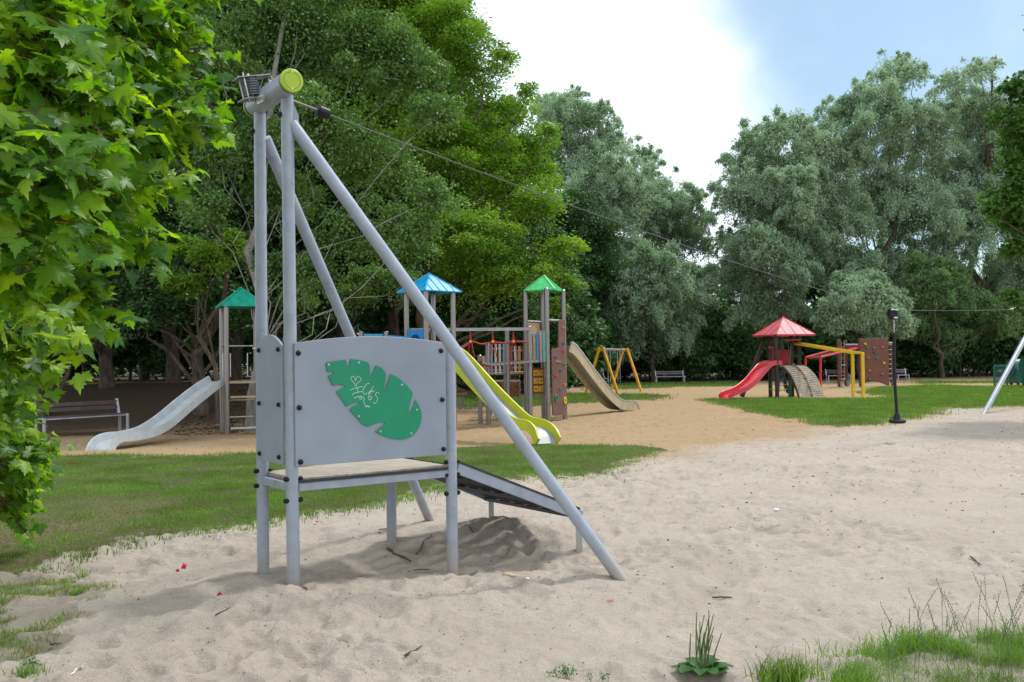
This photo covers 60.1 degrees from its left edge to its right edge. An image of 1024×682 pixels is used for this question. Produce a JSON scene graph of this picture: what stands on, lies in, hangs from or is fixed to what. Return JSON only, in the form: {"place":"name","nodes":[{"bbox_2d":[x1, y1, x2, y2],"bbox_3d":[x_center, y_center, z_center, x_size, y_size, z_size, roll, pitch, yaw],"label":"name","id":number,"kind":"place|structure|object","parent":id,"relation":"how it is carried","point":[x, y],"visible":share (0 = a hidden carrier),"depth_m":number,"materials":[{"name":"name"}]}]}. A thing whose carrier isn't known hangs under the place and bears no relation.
{"place":"outdoors","nodes":[
{"label":"outdoors","id":0,"kind":"place"},
{"bbox_2d":[19,366,1001,437],"bbox_3d":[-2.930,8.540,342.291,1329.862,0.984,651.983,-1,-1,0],"label":"forest floor","id":1,"kind":"structure","parent":0,"point":[141,401],"depth_m":28.29,"materials":[{"name":"soil"}]},
{"bbox_2d":[33,398,128,434],"bbox_3d":[-10.157,1.853,20.913,0.562,0.907,2.070,-2,-2,37],"label":"park bench","id":2,"kind":"object","parent":1,"relation":"on","point":[118,413],"visible":0.69,"depth_m":21.05,"materials":[{"name":"brown wood"}]},
{"bbox_2d":[21,0,149,416],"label":"leafy tree","id":3,"kind":"object","parent":1,"relation":"on","point":[113,278],"depth_m":26.83,"materials":[{"name":"green plant"}]},
{"bbox_2d":[46,324,135,380],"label":"leafy shrub","id":4,"kind":"object","parent":1,"relation":"on","point":[115,365],"visible":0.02,"depth_m":40.67,"materials":[{"name":"green plant"}]},
{"bbox_2d":[63,363,137,377],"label":"leafy shrub","id":5,"kind":"object","parent":1,"relation":"on","point":[115,373],"depth_m":53.73,"materials":[{"name":"green plant"}]},
{"bbox_2d":[45,297,218,380],"bbox_3d":[-17.355,-0.109,39.938,4.733,4.792,8.297,-2,-2,42],"label":"leafy shrub","id":6,"kind":"object","parent":1,"relation":"on","point":[152,354],"visible":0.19,"depth_m":39.60,"materials":[{"name":"green plant"}]},
{"bbox_2d":[134,328,150,379],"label":"leafy tree","id":7,"kind":"object","parent":1,"relation":"on","point":[144,376],"depth_m":42.77,"materials":[{"name":"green plant"}]},
{"bbox_2d":[121,320,205,376],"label":"leafy shrub","id":8,"kind":"object","parent":1,"relation":"on","point":[137,369],"visible":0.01,"depth_m":52.36,"materials":[{"name":"green plant"}]},
{"bbox_2d":[91,16,249,387],"bbox_3d":[-13.775,-5.346,30.862,8.768,14.585,8.566,-1,-1,1],"label":"leafy tree","id":9,"kind":"object","parent":1,"relation":"on","point":[106,373],"visible":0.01,"depth_m":30.92,"materials":[{"name":"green plant"}]},
{"bbox_2d":[91,0,279,414],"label":"robinia tree","id":10,"kind":"object","parent":1,"relation":"on","point":[156,300],"visible":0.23,"depth_m":25.17,"materials":[{"name":"green plant"}]},
{"bbox_2d":[134,311,252,379],"bbox_3d":[-14.330,0.113,41.561,6.120,4.359,7.966,0,-1,-31],"label":"leafy shrub","id":11,"kind":"object","parent":1,"relation":"on","point":[206,360],"visible":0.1,"depth_m":39.85,"materials":[{"name":"green plant"}]},
{"bbox_2d":[158,47,247,422],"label":"robinia tree","id":12,"kind":"object","parent":1,"relation":"on","point":[210,253],"visible":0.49,"depth_m":22.72,"materials":[{"name":"green plant"}]},
{"bbox_2d":[149,2,268,382],"bbox_3d":[-12.702,-7.078,33.305,7.765,17.928,7.539,-1,-1,23],"label":"leafy tree","id":13,"kind":"object","parent":1,"relation":"on","point":[173,372],"visible":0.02,"depth_m":32.82,"materials":[{"name":"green plant"}]},
{"bbox_2d":[180,14,318,380],"bbox_3d":[-10.710,-6.273,34.934,7.944,16.329,7.911,-1,-1,19],"label":"leafy tree","id":14,"kind":"object","parent":1,"relation":"on","point":[236,363],"visible":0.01,"depth_m":34.86,"materials":[{"name":"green plant"}]},
{"bbox_2d":[217,291,363,377],"bbox_3d":[-11.227,-0.505,44.523,5.775,6.001,8.985,-1,-1,29],"label":"leafy shrub","id":15,"kind":"object","parent":1,"relation":"on","point":[248,350],"visible":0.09,"depth_m":42.95,"materials":[{"name":"green plant"}]},
{"bbox_2d":[183,0,402,343],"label":"leafy tree","id":16,"kind":"object","parent":1,"relation":"on","point":[331,198],"visible":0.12,"depth_m":31.22,"materials":[{"name":"green plant"}]},
{"bbox_2d":[166,0,471,430],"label":"poplar tree","id":17,"kind":"object","parent":1,"relation":"on","point":[393,47],"visible":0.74,"depth_m":21.52,"materials":[{"name":"green plant"}]},
{"bbox_2d":[270,1,420,338],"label":"leafy tree","id":18,"kind":"object","parent":1,"relation":"on","point":[339,333],"visible":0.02,"depth_m":35.48,"materials":[{"name":"green plant"}]},
{"bbox_2d":[283,290,417,345],"bbox_3d":[-6.693,-0.090,39.318,6.746,4.338,3.848,-1,-1,3],"label":"leafy shrub","id":19,"kind":"object","parent":1,"relation":"on","point":[379,321],"visible":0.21,"depth_m":38.66,"materials":[{"name":"green plant"}]},
{"bbox_2d":[160,383,551,434],"bbox_3d":[-3.037,1.916,33.823,12.031,1.046,28.439,-1,-1,0],"label":"leaf mould","id":20,"kind":"object","parent":1,"relation":"on","point":[218,425],"visible":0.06,"depth_m":23.06,"materials":[{"name":"plant"}]},
{"bbox_2d":[329,281,410,333],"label":"leafy tree","id":21,"kind":"object","parent":1,"relation":"on","point":[367,324],"depth_m":47.89,"materials":[{"name":"green plant"}]},
{"bbox_2d":[410,302,512,381],"bbox_3d":[-3.466,-0.036,44.979,5.525,5.294,7.190,-2,-2,43],"label":"leafy shrub","id":22,"kind":"object","parent":1,"relation":"on","point":[437,338],"visible":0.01,"depth_m":45.16,"materials":[{"name":"green plant"}]},
{"bbox_2d":[463,329,581,391],"bbox_3d":[0.561,0.751,44.374,6.911,4.646,4.442,-1,-1,25],"label":"leafy shrub","id":23,"kind":"object","parent":1,"relation":"on","point":[500,377],"visible":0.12,"depth_m":43.39,"materials":[{"name":"green plant"}]},
{"bbox_2d":[512,222,588,365],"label":"leafy tree","id":24,"kind":"object","parent":1,"relation":"on","point":[574,323],"visible":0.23,"depth_m":42.47,"materials":[{"name":"green plant"}]},
{"bbox_2d":[512,271,623,385],"bbox_3d":[3.079,-0.526,55.171,7.912,8.482,10.297,-1,-1,11],"label":"leafy shrub","id":25,"kind":"object","parent":1,"relation":"on","point":[590,342],"visible":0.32,"depth_m":51.90,"materials":[{"name":"green plant"}]},
{"bbox_2d":[521,185,630,384],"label":"leafy tree","id":26,"kind":"object","parent":1,"relation":"on","point":[598,266],"visible":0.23,"depth_m":55.23,"materials":[{"name":"green plant"}]},
{"bbox_2d":[575,357,619,377],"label":"leafy shrub","id":27,"kind":"object","parent":1,"relation":"on","point":[606,373],"visible":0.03,"depth_m":63.94,"materials":[{"name":"green plant"}]},
{"bbox_2d":[528,82,672,368],"bbox_3d":[5.426,-7.440,61.080,9.370,21.207,9.148,0,-1,-18],"label":"willow tree","id":28,"kind":"object","parent":1,"relation":"on","point":[616,186],"visible":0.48,"depth_m":59.67,"materials":[{"name":"green plant"}]},
{"bbox_2d":[608,314,703,379],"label":"leafy shrub","id":29,"kind":"object","parent":1,"relation":"on","point":[627,370],"visible":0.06,"depth_m":63.61,"materials":[{"name":"green plant"}]},
{"bbox_2d":[596,238,721,381],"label":"willow tree","id":30,"kind":"object","parent":1,"relation":"on","point":[650,274],"visible":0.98,"depth_m":56.16,"materials":[{"name":"green plant"}]},
{"bbox_2d":[624,142,726,378],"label":"willow tree","id":31,"kind":"object","parent":1,"relation":"on","point":[688,230],"visible":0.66,"depth_m":64.41,"materials":[{"name":"green plant"}]},
{"bbox_2d":[633,322,731,380],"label":"leafy shrub","id":32,"kind":"object","parent":1,"relation":"on","point":[645,364],"visible":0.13,"depth_m":61.82,"materials":[{"name":"green plant"}]},
{"bbox_2d":[641,285,733,377],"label":"leafy shrub","id":33,"kind":"object","parent":1,"relation":"on","point":[722,301],"visible":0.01,"depth_m":70.60,"materials":[{"name":"green plant"}]},
{"bbox_2d":[654,304,741,380],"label":"leafy shrub","id":34,"kind":"object","parent":1,"relation":"on","point":[701,363],"visible":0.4,"depth_m":60.99,"materials":[{"name":"green plant"}]},
{"bbox_2d":[695,313,767,378],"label":"leafy shrub","id":35,"kind":"object","parent":1,"relation":"on","point":[721,345],"visible":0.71,"depth_m":61.32,"materials":[{"name":"green plant"}]},
{"bbox_2d":[714,267,772,316],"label":"leafy tree","id":36,"kind":"object","parent":1,"relation":"on","point":[729,303],"visible":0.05,"depth_m":73.52,"materials":[{"name":"green plant"}]},
{"bbox_2d":[714,313,787,378],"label":"leafy shrub","id":37,"kind":"object","parent":1,"relation":"on","point":[749,357],"visible":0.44,"depth_m":60.81,"materials":[{"name":"green plant"}]},
{"bbox_2d":[728,297,827,378],"bbox_3d":[19.199,0.085,64.101,6.696,6.808,8.715,0,-2,-41],"label":"leafy shrub","id":38,"kind":"object","parent":1,"relation":"on","point":[814,338],"visible":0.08,"depth_m":61.73,"materials":[{"name":"green plant"}]},
{"bbox_2d":[699,104,857,379],"bbox_3d":[18.029,-6.677,61.198,10.596,19.302,9.338,0,-1,-15],"label":"willow tree","id":39,"kind":"object","parent":1,"relation":"on","point":[739,195],"visible":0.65,"depth_m":59.72,"materials":[{"name":"green plant"}]},
{"bbox_2d":[736,160,824,380],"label":"willow tree","id":40,"kind":"object","parent":1,"relation":"on","point":[796,203],"visible":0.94,"depth_m":56.12,"materials":[{"name":"green plant"}]},
{"bbox_2d":[795,254,830,372],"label":"leafy tree","id":41,"kind":"object","parent":1,"relation":"on","point":[811,295],"visible":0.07,"depth_m":70.84,"materials":[{"name":"green plant"}]},
{"bbox_2d":[779,332,856,377],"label":"leafy shrub","id":42,"kind":"object","parent":1,"relation":"on","point":[805,351],"visible":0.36,"depth_m":61.29,"materials":[{"name":"green plant"}]},
{"bbox_2d":[808,276,835,376],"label":"leafy shrub","id":43,"kind":"object","parent":1,"relation":"on","point":[816,301],"visible":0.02,"depth_m":67.93,"materials":[{"name":"green plant"}]},
{"bbox_2d":[810,308,857,377],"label":"leafy shrub","id":44,"kind":"object","parent":1,"relation":"on","point":[856,374],"visible":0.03,"depth_m":64.02,"materials":[{"name":"green plant"}]},
{"bbox_2d":[811,309,901,376],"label":"leafy shrub","id":45,"kind":"object","parent":1,"relation":"on","point":[843,338],"visible":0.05,"depth_m":61.91,"materials":[{"name":"green plant"}]},
{"bbox_2d":[822,329,945,376],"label":"leafy shrub","id":46,"kind":"object","parent":1,"relation":"on","point":[901,356],"visible":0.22,"depth_m":62.32,"materials":[{"name":"green plant"}]},
{"bbox_2d":[793,48,980,294],"bbox_3d":[26.051,-9.142,63.518,13.202,24.175,11.041,-1,-1,0],"label":"willow tree","id":47,"kind":"object","parent":1,"relation":"on","point":[880,197],"visible":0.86,"depth_m":61.76,"materials":[{"name":"green plant"}]},
{"bbox_2d":[889,332,938,376],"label":"leafy shrub","id":48,"kind":"object","parent":1,"relation":"on","point":[921,359],"visible":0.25,"depth_m":61.89,"materials":[{"name":"green plant"}]},
{"bbox_2d":[888,303,971,375],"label":"leafy shrub","id":49,"kind":"object","parent":1,"relation":"on","point":[898,342],"visible":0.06,"depth_m":62.80,"materials":[{"name":"green plant"}]},
{"bbox_2d":[902,312,1010,376],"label":"leafy shrub","id":50,"kind":"object","parent":1,"relation":"on","point":[949,365],"visible":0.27,"depth_m":62.12,"materials":[{"name":"green plant"}]},
{"bbox_2d":[896,54,1023,375],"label":"willow tree","id":51,"kind":"object","parent":1,"relation":"on","point":[998,275],"visible":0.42,"depth_m":62.97,"materials":[{"name":"green plant"}]},
{"bbox_2d":[913,341,1012,375],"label":"leafy shrub","id":52,"kind":"object","parent":1,"relation":"on","point":[989,368],"depth_m":62.50,"materials":[{"name":"green plant"}]},
{"bbox_2d":[944,318,1020,375],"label":"leafy shrub","id":53,"kind":"object","parent":1,"relation":"on","point":[985,353],"visible":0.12,"depth_m":62.49,"materials":[{"name":"green plant"}]},
{"bbox_2d":[998,321,1023,358],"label":"leafy shrub","id":54,"kind":"object","parent":1,"relation":"on","point":[1020,356],"visible":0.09,"depth_m":61.44,"materials":[{"name":"green plant"}]},
{"bbox_2d":[1002,314,1023,358],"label":"leafy shrub","id":55,"kind":"object","parent":1,"relation":"on","point":[1021,335],"visible":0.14,"depth_m":61.65,"materials":[{"name":"green plant"}]},
{"bbox_2d":[0,407,1023,681],"bbox_3d":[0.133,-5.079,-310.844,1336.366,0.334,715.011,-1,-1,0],"label":"sand","id":56,"kind":"structure","parent":0,"point":[166,625],"depth_m":6.38,"materials":[{"name":"sand"}]},
{"bbox_2d":[3,659,52,679],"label":"grass tuft","id":57,"kind":"object","parent":56,"relation":"on","point":[24,674],"visible":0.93,"depth_m":4.54,"materials":[{"name":"plant"}]},
{"bbox_2d":[20,656,40,667],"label":"clover sprig","id":58,"kind":"object","parent":56,"relation":"on","point":[29,661],"visible":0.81,"depth_m":4.65,"materials":[{"name":"green plant"}]},
{"bbox_2d":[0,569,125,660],"bbox_3d":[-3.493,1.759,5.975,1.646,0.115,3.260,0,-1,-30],"label":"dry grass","id":59,"kind":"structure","parent":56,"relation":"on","point":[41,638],"depth_m":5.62,"materials":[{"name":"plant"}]},
{"bbox_2d":[0,567,132,660],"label":"grass","id":60,"kind":"structure","parent":56,"relation":"on","point":[22,592],"depth_m":6.05,"materials":[{"name":"plant"}]},
{"bbox_2d":[152,468,602,535],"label":"grass","id":61,"kind":"structure","parent":56,"relation":"on","point":[410,498],"depth_m":9.71,"materials":[{"name":"plant"}]},
{"bbox_2d":[386,547,410,561],"bbox_3d":[-0.953,1.770,7.341,0.060,0.072,0.365,0,-2,-37],"label":"dry stick","id":62,"kind":"object","parent":56,"relation":"on","point":[391,550],"visible":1,"depth_m":7.33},
{"bbox_2d":[232,68,627,585],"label":"cableway tower","id":63,"kind":"structure","parent":56,"relation":"on","point":[354,410],"depth_m":6.45,"materials":[{"name":"metal"}]},
{"bbox_2d":[293,100,1020,310],"bbox_3d":[7.389,-1.102,16.965,0.466,1.121,27.814,-2,-2,40],"label":"steel cable","id":64,"kind":"object","parent":63,"relation":"attached to","point":[323,112],"visible":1,"depth_m":8.08,"materials":[{"name":"metal"}]},
{"bbox_2d":[887,308,905,423],"bbox_3d":[6.939,0.441,15.992,0.290,2.088,0.290,-1,-1,0],"label":"zip line hanger","id":65,"kind":"object","parent":64,"relation":"hanging from","point":[892,313],"visible":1,"depth_m":15.96,"materials":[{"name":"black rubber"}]},
{"bbox_2d":[2,405,1023,681],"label":"bark crumbs","id":66,"kind":"object","parent":56,"relation":"on","point":[638,513],"visible":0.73,"depth_m":8.39,"materials":[{"name":"wood"}]},
{"bbox_2d":[546,663,577,679],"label":"clover sprig","id":67,"kind":"object","parent":56,"relation":"on","point":[565,674],"visible":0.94,"depth_m":4.43,"materials":[{"name":"green plant"}]},
{"bbox_2d":[671,611,732,678],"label":"plantain plant","id":68,"kind":"object","parent":56,"relation":"on","point":[701,664],"visible":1,"depth_m":4.47,"materials":[{"name":"green plant"}]},
{"bbox_2d":[733,641,829,681],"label":"grass tuft","id":69,"kind":"object","parent":56,"relation":"on","point":[779,673],"visible":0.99,"depth_m":4.36,"materials":[{"name":"plant"}]},
{"bbox_2d":[798,658,897,681],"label":"grass tuft","id":70,"kind":"object","parent":56,"relation":"on","point":[836,678],"visible":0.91,"depth_m":4.29,"materials":[{"name":"plant"}]},
{"bbox_2d":[806,612,1023,681],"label":"tall grass","id":71,"kind":"structure","parent":56,"relation":"on","point":[903,642],"depth_m":4.64,"materials":[{"name":"plant"}]},
{"bbox_2d":[880,571,1023,681],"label":"grass stalks","id":72,"kind":"object","parent":71,"relation":"on","point":[1003,637],"depth_m":4.43,"materials":[{"name":"plant"}]},
{"bbox_2d":[976,15,1023,321],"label":"linden tree","id":73,"kind":"object","parent":56,"relation":"on","point":[1006,212],"visible":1,"depth_m":20.98,"materials":[{"name":"green plant"}]},
{"bbox_2d":[981,336,1023,413],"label":"cableway pylon","id":74,"kind":"object","parent":56,"relation":"on","point":[987,407],"visible":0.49,"depth_m":24.48,"materials":[{"name":"metal"}]},
{"bbox_2d":[0,381,1023,681],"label":"lawn","id":75,"kind":"structure","parent":0,"point":[102,501],"depth_m":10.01,"materials":[{"name":"plant"}]},
{"bbox_2d":[0,0,262,547],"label":"maple tree","id":76,"kind":"object","parent":75,"relation":"on","point":[81,81],"visible":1,"depth_m":4.04,"materials":[{"name":"green plant"}]},
{"bbox_2d":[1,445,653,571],"bbox_3d":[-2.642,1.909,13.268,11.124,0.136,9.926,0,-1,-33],"label":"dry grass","id":77,"kind":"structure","parent":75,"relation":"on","point":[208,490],"depth_m":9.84,"materials":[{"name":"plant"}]},
{"bbox_2d":[300,4,494,335],"bbox_3d":[-5.306,-7.673,36.740,9.282,19.158,9.320,-1,-1,24],"label":"leafy tree","id":78,"kind":"object","parent":75,"relation":"on","point":[393,320],"visible":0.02,"depth_m":36.34,"materials":[{"name":"green plant"}]},
{"bbox_2d":[297,0,590,348],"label":"robinia tree","id":79,"kind":"object","parent":75,"relation":"on","point":[450,24],"visible":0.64,"depth_m":30.14,"materials":[{"name":"green plant"}]},
{"bbox_2d":[384,140,528,391],"bbox_3d":[-2.194,-3.244,38.369,6.674,11.364,6.832,-1,-1,19],"label":"leafy tree","id":80,"kind":"object","parent":75,"relation":"on","point":[482,321],"visible":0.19,"depth_m":36.73,"materials":[{"name":"green plant"}]},
{"bbox_2d":[465,95,565,382],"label":"leafy tree","id":81,"kind":"object","parent":75,"relation":"on","point":[515,305],"visible":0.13,"depth_m":38.06,"materials":[{"name":"green plant"}]},
{"bbox_2d":[655,370,684,381],"bbox_3d":[9.849,2.284,55.208,1.777,0.907,0.554,-1,-1,0],"label":"park bench","id":82,"kind":"object","parent":75,"relation":"on","point":[658,372],"visible":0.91,"depth_m":55.39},
{"bbox_2d":[457,379,1020,408],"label":"grass","id":83,"kind":"structure","parent":75,"relation":"on","point":[638,396],"depth_m":38.97,"materials":[{"name":"plant"}]},
{"bbox_2d":[694,384,1023,425],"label":"grass","id":84,"kind":"structure","parent":75,"relation":"on","point":[926,394],"depth_m":28.21,"materials":[{"name":"plant"}]},
{"bbox_2d":[1019,357,1023,384],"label":"waste container","id":85,"kind":"object","parent":75,"relation":"on","point":[1021,366],"visible":0.97,"depth_m":40.28,"materials":[{"name":"green plastic"}]},
{"bbox_2d":[49,375,1023,460],"bbox_3d":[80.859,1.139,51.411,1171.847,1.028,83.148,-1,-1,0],"label":"yellow sand","id":86,"kind":"structure","parent":0,"point":[718,422],"depth_m":20.17,"materials":[{"name":"sand"}]},
{"bbox_2d":[85,287,267,450],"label":"slide tower","id":87,"kind":"structure","parent":86,"relation":"on","point":[174,412],"depth_m":19.93,"materials":[{"name":"metal"}]},
{"bbox_2d":[358,331,407,337],"bbox_3d":[-2.673,1.071,19.855,1.527,2.586,0.244,0,-1,-17],"label":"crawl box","id":88,"kind":"object","parent":86,"relation":"on","point":[361,334],"visible":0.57,"depth_m":19.85,"materials":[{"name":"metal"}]},
{"bbox_2d":[409,326,537,424],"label":"rope bridge","id":89,"kind":"structure","parent":86,"relation":"on","point":[487,364],"depth_m":22.17,"materials":[{"name":"brown metal"}]},
{"bbox_2d":[397,273,561,443],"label":"slide tower","id":90,"kind":"structure","parent":86,"relation":"on","point":[541,431],"depth_m":18.28,"materials":[{"name":"metal"}]},
{"bbox_2d":[482,344,523,390],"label":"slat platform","id":91,"kind":"structure","parent":86,"relation":"on","point":[519,367],"depth_m":23.64,"materials":[{"name":"wood"}]},
{"bbox_2d":[491,380,520,415],"bbox_3d":[-0.216,1.649,25.080,0.921,1.086,0.632,-1,-1,0],"label":"slatted counter","id":92,"kind":"object","parent":86,"relation":"on","point":[512,389],"visible":0.52,"depth_m":24.91,"materials":[{"name":"brown wood"}]},
{"bbox_2d":[523,275,639,421],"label":"slide tower","id":93,"kind":"structure","parent":86,"relation":"on","point":[574,358],"depth_m":23.32,"materials":[{"name":"wood"}]},
{"bbox_2d":[532,365,544,396],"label":"noughts and crosses game","id":94,"kind":"object","parent":93,"relation":"attached to","point":[538,375],"visible":1,"depth_m":23.36,"materials":[{"name":"plastic"}]},
{"bbox_2d":[585,347,642,394],"bbox_3d":[4.731,1.439,40.977,1.729,2.291,4.440,-1,-1,22],"label":"swing frame","id":95,"kind":"object","parent":86,"relation":"on","point":[612,376],"visible":0.77,"depth_m":40.60,"materials":[{"name":"yellow metal"}]},
{"bbox_2d":[718,317,823,398],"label":"red roofed tower","id":96,"kind":"structure","parent":86,"relation":"on","point":[803,381],"depth_m":34.11,"materials":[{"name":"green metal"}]},
{"bbox_2d":[793,342,864,396],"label":"overhead bars","id":97,"kind":"object","parent":86,"relation":"on","point":[852,352],"visible":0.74,"depth_m":34.32,"materials":[{"name":"yellow metal"}]},
{"bbox_2d":[804,347,858,387],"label":"bars","id":98,"kind":"object","parent":86,"relation":"on","point":[816,355],"visible":0.74,"depth_m":42.23,"materials":[{"name":"red metal"}]},
{"bbox_2d":[825,369,850,382],"bbox_3d":[19.405,2.122,52.708,1.324,0.907,0.554,-1,-1,0],"label":"park bench","id":99,"kind":"object","parent":86,"relation":"on","point":[834,375],"visible":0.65,"depth_m":52.79,"materials":[{"name":"grey wood"}]},
{"bbox_2d":[809,261,920,375],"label":"willow tree","id":100,"kind":"object","parent":86,"relation":"on","point":[874,289],"visible":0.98,"depth_m":52.70,"materials":[{"name":"green plant"}]},
{"bbox_2d":[837,338,892,386],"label":"climbing wall","id":101,"kind":"structure","parent":86,"relation":"on","point":[878,360],"depth_m":44.48,"materials":[{"name":"wood"}]},
{"bbox_2d":[896,368,909,382],"bbox_3d":[22.322,2.015,50.709,0.663,0.907,0.554,-1,-1,0],"label":"park bench","id":102,"kind":"object","parent":86,"relation":"on","point":[904,371],"visible":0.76,"depth_m":50.79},
{"bbox_2d":[901,249,1023,377],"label":"willow tree","id":103,"kind":"object","parent":86,"relation":"on","point":[944,281],"visible":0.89,"depth_m":59.05,"materials":[{"name":"green plant"}]},
{"bbox_2d":[993,365,1008,385],"bbox_3d":[23.731,1.769,42.965,0.724,1.244,0.080,-1,-1,0],"label":"enclosure","id":104,"kind":"object","parent":86,"relation":"on","point":[995,377],"visible":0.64,"depth_m":42.95,"materials":[{"name":"metal"}]},
{"bbox_2d":[1005,359,1021,384],"bbox_3d":[25.273,1.543,43.980,0.940,1.314,1.058,-1,-1,0],"label":"waste container","id":105,"kind":"object","parent":86,"relation":"on","point":[1014,375],"visible":0.42,"depth_m":43.76,"materials":[{"name":"green plastic"}]},
{"bbox_2d":[242,0,1023,364],"label":"sky","id":106,"kind":"structure","parent":0,"point":[680,75],"materials":[{"name":"white"}]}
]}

